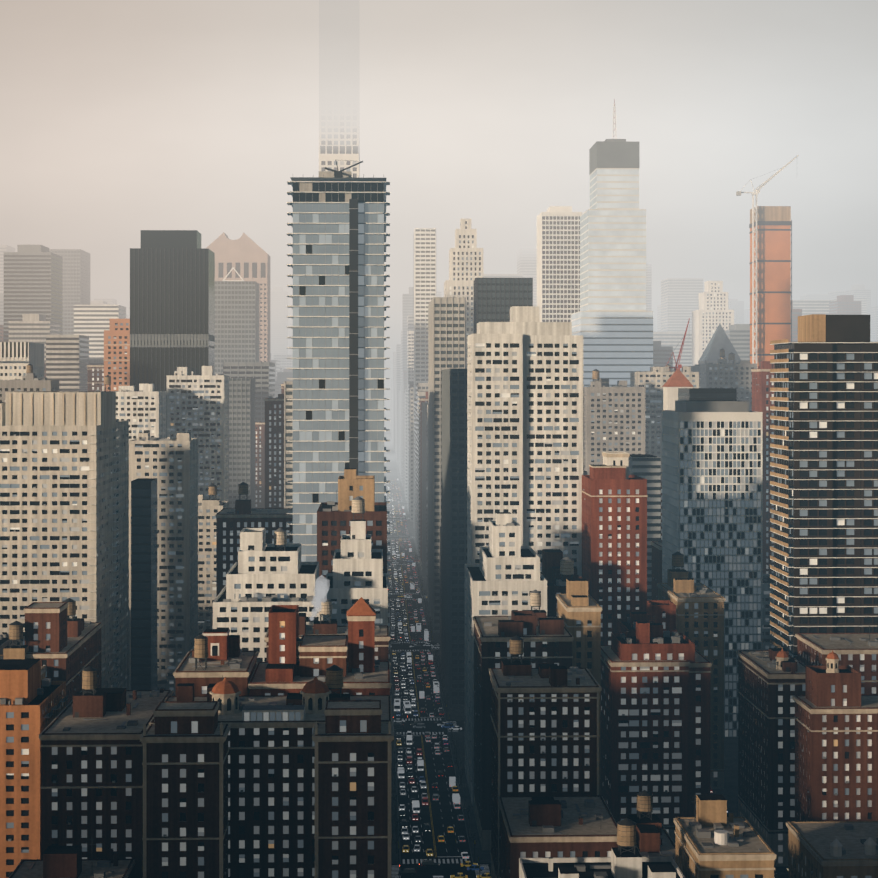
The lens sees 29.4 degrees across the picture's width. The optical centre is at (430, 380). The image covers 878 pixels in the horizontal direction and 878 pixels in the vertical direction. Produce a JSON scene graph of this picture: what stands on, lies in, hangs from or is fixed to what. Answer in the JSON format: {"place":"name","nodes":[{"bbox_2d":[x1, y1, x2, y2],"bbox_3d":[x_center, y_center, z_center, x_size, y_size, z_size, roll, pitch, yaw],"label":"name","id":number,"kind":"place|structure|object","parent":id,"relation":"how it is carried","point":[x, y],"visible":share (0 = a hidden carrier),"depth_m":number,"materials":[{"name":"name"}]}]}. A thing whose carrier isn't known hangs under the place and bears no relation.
{"place":"outdoors","nodes":[
{"label":"outdoors","id":0,"kind":"place"},
{"bbox_2d":[310,579,327,619],"bbox_3d":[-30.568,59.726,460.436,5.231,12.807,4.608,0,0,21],"label":"steam plume","id":1,"kind":"object","parent":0,"point":[321,585],"visible":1,"depth_m":458.95,"materials":[{"name":"white"}]},
{"bbox_2d":[384,426,474,877],"bbox_3d":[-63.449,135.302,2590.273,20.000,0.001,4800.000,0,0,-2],"label":"road","id":2,"kind":"structure","parent":0,"point":[442,819],"depth_m":609.06,"materials":[{"name":"grey asphalt"}]},
{"bbox_2d":[398,868,415,875],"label":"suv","id":3,"kind":"object","parent":2,"relation":"on","point":[409,871],"visible":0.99,"depth_m":457.10,"materials":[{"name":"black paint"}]},
{"bbox_2d":[412,800,419,813],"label":"van","id":4,"kind":"object","parent":2,"relation":"on","point":[415,806],"visible":1,"depth_m":523.77,"materials":[{"name":"white paint"}]},
{"bbox_2d":[421,860,438,867],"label":"suv","id":5,"kind":"object","parent":2,"relation":"on","point":[427,863],"visible":1,"depth_m":464.72,"materials":[{"name":"black paint"}]},
{"bbox_2d":[387,497,489,877],"bbox_3d":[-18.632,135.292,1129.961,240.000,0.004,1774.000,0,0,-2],"label":"road markings","id":6,"kind":"object","parent":2,"relation":"on","point":[439,861],"visible":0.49,"depth_m":625.85,"materials":[{"name":"white paint"}]},
{"bbox_2d":[389,503,787,877],"bbox_3d":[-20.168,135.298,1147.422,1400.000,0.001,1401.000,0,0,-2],"label":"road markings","id":7,"kind":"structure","parent":2,"relation":"on","point":[777,870],"depth_m":467.15,"materials":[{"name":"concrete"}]},
{"bbox_2d":[0,0,877,392],"label":"sky","id":8,"kind":"structure","parent":0,"point":[120,119],"materials":[{"name":"grey"}]},
{"bbox_2d":[384,393,727,816],"bbox_3d":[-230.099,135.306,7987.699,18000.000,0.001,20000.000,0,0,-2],"label":"ground","id":9,"kind":"structure","parent":0,"point":[387,405],"depth_m":6657.71,"materials":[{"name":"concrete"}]},
{"bbox_2d":[0,245,14,293],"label":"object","id":10,"kind":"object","parent":9,"relation":"on","point":[5,248],"depth_m":2075.69,"materials":[{"name":"concrete"}]},
{"bbox_2d":[0,634,16,654],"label":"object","id":11,"kind":"object","parent":9,"relation":"on","point":[4,641],"visible":0.02,"depth_m":544.42,"materials":[{"name":"grey brick"}]},
{"bbox_2d":[0,342,43,379],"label":"office","id":12,"kind":"structure","parent":9,"relation":"on","point":[16,358],"depth_m":884.70,"materials":[{"name":"white stone"}]},
{"bbox_2d":[0,621,46,680],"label":"building","id":13,"kind":"structure","parent":9,"relation":"on","point":[13,651],"depth_m":486.25,"materials":[{"name":"stone"}]},
{"bbox_2d":[0,364,58,402],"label":"building","id":14,"kind":"structure","parent":9,"relation":"on","point":[30,381],"depth_m":861.19,"materials":[{"name":"beige concrete"}]},
{"bbox_2d":[4,245,62,341],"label":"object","id":15,"kind":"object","parent":9,"relation":"on","point":[33,279],"visible":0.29,"depth_m":1629.93,"materials":[{"name":"grey concrete"}]},
{"bbox_2d":[0,659,67,877],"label":"orange building","id":16,"kind":"structure","parent":9,"relation":"on","point":[32,705],"depth_m":403.28,"materials":[{"name":"brick"}]},
{"bbox_2d":[9,314,58,362],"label":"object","id":17,"kind":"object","parent":9,"relation":"on","point":[35,328],"visible":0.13,"depth_m":1381.67,"materials":[{"name":"concrete"}]},
{"bbox_2d":[23,598,102,705],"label":"brown building","id":18,"kind":"structure","parent":9,"relation":"on","point":[61,645],"depth_m":493.93,"materials":[{"name":"brick"}]},
{"bbox_2d":[0,391,128,689],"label":"cream building","id":19,"kind":"structure","parent":9,"relation":"on","point":[64,495],"depth_m":557.78,"materials":[{"name":"brick"}]},
{"bbox_2d":[46,335,88,391],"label":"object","id":20,"kind":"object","parent":9,"relation":"on","point":[67,359],"visible":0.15,"depth_m":1183.70,"materials":[{"name":"concrete"}]},
{"bbox_2d":[49,249,89,334],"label":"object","id":21,"kind":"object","parent":9,"relation":"on","point":[76,276],"visible":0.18,"depth_m":1780.19,"materials":[{"name":"grey concrete"}]},
{"bbox_2d":[9,844,134,877],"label":"dark building","id":22,"kind":"structure","parent":9,"relation":"on","point":[62,862],"depth_m":369.68,"materials":[{"name":"brick"}]},
{"bbox_2d":[87,364,103,391],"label":"building","id":23,"kind":"structure","parent":9,"relation":"on","point":[95,377],"depth_m":1149.25,"materials":[{"name":"concrete"}]},
{"bbox_2d":[74,305,125,358],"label":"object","id":24,"kind":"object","parent":9,"relation":"on","point":[92,322],"visible":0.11,"depth_m":1482.59,"materials":[{"name":"white concrete"}]},
{"bbox_2d":[39,666,172,877],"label":"dark building","id":25,"kind":"structure","parent":9,"relation":"on","point":[91,733],"depth_m":386.98,"materials":[{"name":"concrete"}]},
{"bbox_2d":[103,319,129,390],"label":"high-rise building","id":26,"kind":"structure","parent":9,"relation":"on","point":[116,360],"depth_m":985.90,"materials":[{"name":"brick"}]},
{"bbox_2d":[89,375,165,439],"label":"apartment building","id":27,"kind":"structure","parent":9,"relation":"on","point":[142,409],"depth_m":863.02,"materials":[{"name":"beige concrete"}]},
{"bbox_2d":[131,478,156,689],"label":"high-rise building","id":28,"kind":"structure","parent":9,"relation":"on","point":[143,583],"depth_m":628.00,"materials":[{"name":"blue glass"}]},
{"bbox_2d":[129,432,197,695],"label":"cream building","id":29,"kind":"structure","parent":9,"relation":"on","point":[170,464],"depth_m":678.21,"materials":[{"name":"brick"}]},
{"bbox_2d":[130,230,214,390],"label":"black tower","id":30,"kind":"structure","parent":9,"relation":"on","point":[172,300],"depth_m":936.94,"materials":[{"name":"black glass"}]},
{"bbox_2d":[166,366,228,500],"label":"apartment building","id":31,"kind":"structure","parent":9,"relation":"on","point":[197,406],"depth_m":894.86,"materials":[{"name":"beige concrete"}]},
{"bbox_2d":[198,484,228,635],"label":"building","id":32,"kind":"structure","parent":9,"relation":"on","point":[208,510],"depth_m":748.36,"materials":[{"name":"beige brick"}]},
{"bbox_2d":[173,629,258,695],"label":"building","id":33,"kind":"structure","parent":9,"relation":"on","point":[213,655],"depth_m":415.79,"materials":[{"name":"brick"}]},
{"bbox_2d":[215,281,258,374],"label":"grey tower","id":34,"kind":"structure","parent":9,"relation":"on","point":[236,321],"depth_m":1336.82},
{"bbox_2d":[205,232,269,361],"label":"skyscraper","id":35,"kind":"structure","parent":9,"relation":"on","point":[245,256],"depth_m":1436.83,"materials":[{"name":"pink stone"}]},
{"bbox_2d":[229,378,254,507],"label":"grey tower","id":36,"kind":"structure","parent":9,"relation":"on","point":[241,430],"depth_m":1137.55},
{"bbox_2d":[93,290,391,381],"bbox_3d":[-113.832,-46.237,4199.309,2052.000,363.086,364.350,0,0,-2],"label":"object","id":37,"kind":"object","parent":9,"relation":"on","point":[101,294],"depth_m":4192.91,"materials":[{"name":"concrete"}]},
{"bbox_2d":[215,482,292,596],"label":"building","id":38,"kind":"structure","parent":9,"relation":"on","point":[231,523],"depth_m":668.11,"materials":[{"name":"brown brick"}]},
{"bbox_2d":[255,421,264,507],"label":"building","id":39,"kind":"structure","parent":9,"relation":"on","point":[259,464],"depth_m":1212.54,"materials":[{"name":"grey concrete"}]},
{"bbox_2d":[140,665,393,877],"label":"building","id":40,"kind":"structure","parent":9,"relation":"on","point":[288,785],"depth_m":366.88,"materials":[{"name":"stone"}]},
{"bbox_2d":[213,528,323,661],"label":"white building setbacks","id":41,"kind":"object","parent":9,"relation":"on","point":[262,577],"visible":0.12,"depth_m":502.82,"materials":[{"name":"brick"}]},
{"bbox_2d":[264,394,283,507],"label":"building","id":42,"kind":"structure","parent":9,"relation":"on","point":[274,452],"depth_m":948.79,"materials":[{"name":"grey concrete"}]},
{"bbox_2d":[284,381,292,507],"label":"building","id":43,"kind":"structure","parent":9,"relation":"on","point":[288,425],"depth_m":869.13,"materials":[{"name":"concrete"}]},
{"bbox_2d":[248,597,390,694],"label":"building","id":44,"kind":"structure","parent":9,"relation":"on","point":[283,670],"depth_m":422.01,"materials":[{"name":"brick"}]},
{"bbox_2d":[264,598,389,660],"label":"building","id":45,"kind":"structure","parent":9,"relation":"on","point":[382,633],"depth_m":479.44,"materials":[{"name":"brick"}]},
{"bbox_2d":[287,160,389,658],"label":"skyscraper","id":46,"kind":"structure","parent":9,"relation":"on","point":[339,224],"depth_m":610.99,"materials":[{"name":"grey glass"}]},
{"bbox_2d":[319,0,359,177],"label":"skyscraper","id":47,"kind":"structure","parent":9,"relation":"on","point":[339,81],"depth_m":1269.73,"materials":[{"name":"white concrete"}]},
{"bbox_2d":[317,468,387,578],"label":"dark building","id":48,"kind":"structure","parent":9,"relation":"on","point":[334,518],"depth_m":560.75,"materials":[{"name":"brick"}]},
{"bbox_2d":[324,496,387,625],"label":"building","id":49,"kind":"structure","parent":9,"relation":"on","point":[356,575],"depth_m":518.59,"materials":[{"name":"brick"}]},
{"bbox_2d":[401,331,401,482],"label":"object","id":50,"kind":"object","parent":9,"relation":"on","point":[401,406],"visible":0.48,"depth_m":2199.95,"materials":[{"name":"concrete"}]},
{"bbox_2d":[407,315,413,331],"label":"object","id":51,"kind":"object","parent":9,"relation":"on","point":[410,322],"visible":0.05,"depth_m":1791.21,"materials":[{"name":"concrete"}]},
{"bbox_2d":[420,392,427,569],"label":"building","id":52,"kind":"structure","parent":9,"relation":"on","point":[423,399],"depth_m":1192.15,"materials":[{"name":"concrete"}]},
{"bbox_2d":[414,228,435,397],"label":"skyscraper","id":53,"kind":"structure","parent":9,"relation":"on","point":[424,266],"depth_m":1491.47,"materials":[{"name":"white concrete"}]},
{"bbox_2d":[422,402,427,577],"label":"building","id":54,"kind":"structure","parent":9,"relation":"on","point":[424,489],"depth_m":1144.16,"materials":[{"name":"grey concrete"}]},
{"bbox_2d":[427,405,427,599],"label":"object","id":55,"kind":"object","parent":9,"relation":"on","point":[427,502],"visible":0.13,"depth_m":1030.52,"materials":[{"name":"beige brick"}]},
{"bbox_2d":[0,287,860,559],"bbox_3d":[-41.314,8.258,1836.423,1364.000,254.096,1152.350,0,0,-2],"label":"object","id":56,"kind":"object","parent":9,"relation":"on","point":[271,376],"visible":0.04,"depth_m":1601.32,"materials":[{"name":"concrete"}]},
{"bbox_2d":[439,526,440,659],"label":"building","id":57,"kind":"structure","parent":9,"relation":"on","point":[440,593],"depth_m":811.07,"materials":[{"name":"grey brick"}]},
{"bbox_2d":[428,297,465,632],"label":"high-rise building","id":58,"kind":"structure","parent":9,"relation":"on","point":[446,332],"depth_m":896.63,"materials":[{"name":"concrete"}]},
{"bbox_2d":[441,369,466,707],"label":"skyscraper","id":59,"kind":"structure","parent":9,"relation":"on","point":[453,472],"depth_m":691.70,"materials":[{"name":"glass"}]},
{"bbox_2d":[444,219,482,368],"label":"skyscraper","id":60,"kind":"structure","parent":9,"relation":"on","point":[465,262],"depth_m":1095.23,"materials":[{"name":"concrete"}]},
{"bbox_2d":[94,284,870,453],"bbox_3d":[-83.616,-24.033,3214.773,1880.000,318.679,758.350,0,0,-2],"label":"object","id":61,"kind":"object","parent":9,"relation":"on","point":[278,321],"visible":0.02,"depth_m":3027.03,"materials":[{"name":"white stone"}]},
{"bbox_2d":[483,274,522,277],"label":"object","id":62,"kind":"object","parent":9,"relation":"on","point":[502,275],"visible":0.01,"depth_m":1994.58,"materials":[{"name":"concrete"}]},
{"bbox_2d":[474,278,532,333],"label":"office building","id":63,"kind":"structure","parent":9,"relation":"on","point":[495,299],"depth_m":897.54,"materials":[{"name":"grey glass"}]},
{"bbox_2d":[464,512,546,805],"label":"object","id":64,"kind":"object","parent":9,"relation":"on","point":[505,577],"visible":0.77,"depth_m":538.24,"materials":[{"name":"brick"}]},
{"bbox_2d":[288,309,749,439],"bbox_3d":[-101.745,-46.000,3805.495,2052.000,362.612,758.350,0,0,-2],"label":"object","id":65,"kind":"object","parent":9,"relation":"on","point":[746,316],"visible":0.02,"depth_m":3700.17,"materials":[{"name":"concrete"}]},
{"bbox_2d":[473,590,573,849],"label":"dark building","id":66,"kind":"structure","parent":9,"relation":"on","point":[546,638],"depth_m":482.51,"materials":[{"name":"concrete"}]},
{"bbox_2d":[467,306,582,576],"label":"white tower","id":67,"kind":"structure","parent":9,"relation":"on","point":[525,417],"depth_m":591.97,"materials":[{"name":"concrete"}]},
{"bbox_2d":[517,249,536,305],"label":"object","id":68,"kind":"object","parent":9,"relation":"on","point":[526,263],"visible":0.06,"depth_m":2396.55,"materials":[{"name":"concrete"}]},
{"bbox_2d":[489,636,601,877],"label":"dark building","id":69,"kind":"structure","parent":9,"relation":"on","point":[545,735],"depth_m":417.26,"materials":[{"name":"stone"}]},
{"bbox_2d":[498,795,617,877],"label":"building","id":70,"kind":"structure","parent":9,"relation":"on","point":[555,826],"depth_m":385.58,"materials":[{"name":"brick"}]},
{"bbox_2d":[537,206,581,321],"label":"skyscraper","id":71,"kind":"structure","parent":9,"relation":"on","point":[558,263],"depth_m":1294.67,"materials":[{"name":"white concrete"}]},
{"bbox_2d":[540,549,581,615],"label":"dark building","id":72,"kind":"structure","parent":9,"relation":"on","point":[558,569],"depth_m":550.44,"materials":[{"name":"brick"}]},
{"bbox_2d":[556,578,601,794],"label":"tan building","id":73,"kind":"structure","parent":9,"relation":"on","point":[579,608],"depth_m":492.76,"materials":[{"name":"stone"}]},
{"bbox_2d":[519,818,684,877],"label":"building","id":74,"kind":"structure","parent":9,"relation":"on","point":[626,859],"depth_m":344.36,"materials":[{"name":"white concrete"}]},
{"bbox_2d":[571,99,652,386],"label":"skyscraper","id":75,"kind":"structure","parent":9,"relation":"on","point":[612,321],"depth_m":996.84,"materials":[{"name":"white glass"}]},
{"bbox_2d":[583,369,644,474],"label":"apartment building","id":76,"kind":"structure","parent":9,"relation":"on","point":[613,418],"depth_m":914.40,"materials":[{"name":"beige concrete"}]},
{"bbox_2d":[581,452,647,644],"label":"apartment building","id":77,"kind":"structure","parent":9,"relation":"on","point":[614,532],"depth_m":565.34,"materials":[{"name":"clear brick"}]},
{"bbox_2d":[398,292,877,471],"bbox_3d":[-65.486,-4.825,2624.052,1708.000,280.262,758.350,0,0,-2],"label":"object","id":78,"kind":"object","parent":9,"relation":"on","point":[873,323],"depth_m":2552.08,"materials":[{"name":"grey concrete"}]},
{"bbox_2d":[629,454,660,599],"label":"white building bands","id":79,"kind":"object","parent":9,"relation":"on","point":[647,467],"visible":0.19,"depth_m":714.22,"materials":[{"name":"concrete"}]},
{"bbox_2d":[616,790,674,859],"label":"building","id":80,"kind":"structure","parent":9,"relation":"on","point":[653,838],"depth_m":385.31,"materials":[{"name":"brown brick"}]},
{"bbox_2d":[616,600,676,632],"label":"building","id":81,"kind":"structure","parent":9,"relation":"on","point":[663,612],"depth_m":521.51,"materials":[{"name":"red brick"}]},
{"bbox_2d":[646,264,651,310],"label":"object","id":82,"kind":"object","parent":9,"relation":"on","point":[648,287],"visible":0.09,"depth_m":2602.63,"materials":[{"name":"concrete"}]},
{"bbox_2d":[601,615,711,838],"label":"red brown building","id":83,"kind":"structure","parent":9,"relation":"on","point":[655,710],"depth_m":483.47,"materials":[{"name":"brick"}]},
{"bbox_2d":[651,540,661,599],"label":"building","id":84,"kind":"structure","parent":9,"relation":"on","point":[656,562],"depth_m":684.23,"materials":[{"name":"grey brick"}]},
{"bbox_2d":[630,366,698,481],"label":"building","id":85,"kind":"structure","parent":9,"relation":"on","point":[653,381],"depth_m":948.91,"materials":[{"name":"beige concrete"}]},
{"bbox_2d":[663,318,689,371],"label":"red crane","id":86,"kind":"object","parent":85,"relation":"on","point":[665,369],"visible":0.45,"depth_m":955.41,"materials":[{"name":"red metal"}]},
{"bbox_2d":[653,332,691,370],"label":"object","id":87,"kind":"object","parent":9,"relation":"on","point":[673,339],"visible":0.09,"depth_m":1900.52,"materials":[{"name":"concrete"}]},
{"bbox_2d":[662,369,693,409],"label":"pyramid building","id":88,"kind":"structure","parent":9,"relation":"on","point":[677,379],"depth_m":896.18,"materials":[{"name":"white stone"}]},
{"bbox_2d":[661,278,702,331],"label":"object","id":89,"kind":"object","parent":9,"relation":"on","point":[679,300],"visible":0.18,"depth_m":2403.34,"materials":[{"name":"concrete"}]},
{"bbox_2d":[657,551,724,788],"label":"tan building","id":90,"kind":"structure","parent":9,"relation":"on","point":[700,614],"depth_m":554.20,"materials":[{"name":"stone"}]},
{"bbox_2d":[662,400,762,736],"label":"high-rise building","id":91,"kind":"structure","parent":9,"relation":"on","point":[712,491],"depth_m":634.97,"materials":[{"name":"white concrete"}]},
{"bbox_2d":[678,388,736,400],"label":"rooftop penthouse","id":92,"kind":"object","parent":91,"relation":"on","point":[707,393],"depth_m":795.57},
{"bbox_2d":[692,281,733,365],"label":"stepped tower","id":93,"kind":"structure","parent":9,"relation":"on","point":[711,314],"depth_m":1704.41,"materials":[{"name":"white stone"}]},
{"bbox_2d":[691,352,734,387],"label":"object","id":94,"kind":"object","parent":9,"relation":"on","point":[696,367],"visible":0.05,"depth_m":1069.77,"materials":[{"name":"grey"}]},
{"bbox_2d":[674,794,775,877],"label":"tan building","id":95,"kind":"structure","parent":9,"relation":"on","point":[712,840],"depth_m":346.69,"materials":[{"name":"brick"}]},
{"bbox_2d":[700,348,756,410],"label":"building","id":96,"kind":"structure","parent":9,"relation":"on","point":[722,373],"depth_m":1021.62,"materials":[{"name":"grey brick"}]},
{"bbox_2d":[751,361,773,573],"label":"building","id":97,"kind":"structure","parent":9,"relation":"on","point":[762,393],"depth_m":872.84,"materials":[{"name":"red brick"}]},
{"bbox_2d":[736,155,798,363],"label":"luffing crane","id":98,"kind":"object","parent":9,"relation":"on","point":[756,192],"visible":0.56,"depth_m":1173.24,"materials":[{"name":"white metal"}]},
{"bbox_2d":[763,573,773,649],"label":"building","id":99,"kind":"structure","parent":9,"relation":"on","point":[767,609],"depth_m":711.61,"materials":[{"name":"white brick"}]},
{"bbox_2d":[736,641,804,866],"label":"dark building","id":100,"kind":"structure","parent":9,"relation":"on","point":[771,682],"depth_m":470.40,"materials":[{"name":"stone"}]},
{"bbox_2d":[749,206,791,368],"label":"skyscraper","id":101,"kind":"structure","parent":9,"relation":"on","point":[774,272],"depth_m":1178.96,"materials":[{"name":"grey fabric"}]},
{"bbox_2d":[793,300,836,315],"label":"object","id":102,"kind":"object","parent":9,"relation":"on","point":[808,307],"visible":0.01,"depth_m":2207.47,"materials":[{"name":"concrete"}]},
{"bbox_2d":[770,314,877,659],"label":"high-rise building","id":103,"kind":"structure","parent":9,"relation":"on","point":[824,549],"depth_m":514.64,"materials":[{"name":"black glass"}]},
{"bbox_2d":[786,821,877,877],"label":"ornate building","id":104,"kind":"structure","parent":9,"relation":"on","point":[832,849],"depth_m":387.69,"materials":[{"name":"grey concrete"}]},
{"bbox_2d":[792,650,877,821],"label":"brick building","id":105,"kind":"structure","parent":9,"relation":"on","point":[836,744],"depth_m":439.76,"materials":[{"name":"brick"}]},
{"bbox_2d":[795,624,877,694],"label":"building","id":106,"kind":"structure","parent":9,"relation":"on","point":[858,652],"depth_m":484.57,"materials":[{"name":"brick"}]},
{"bbox_2d":[384,467,737,863],"bbox_3d":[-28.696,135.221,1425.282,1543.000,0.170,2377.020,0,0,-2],"label":"pavement","id":107,"kind":"structure","parent":0,"point":[729,792],"depth_m":585.54,"materials":[{"name":"concrete"}]},
{"bbox_2d":[699,324,740,360],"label":"tower roof","id":108,"kind":"structure","parent":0,"point":[719,340],"depth_m":1304.80,"materials":[{"name":"grey metal"}]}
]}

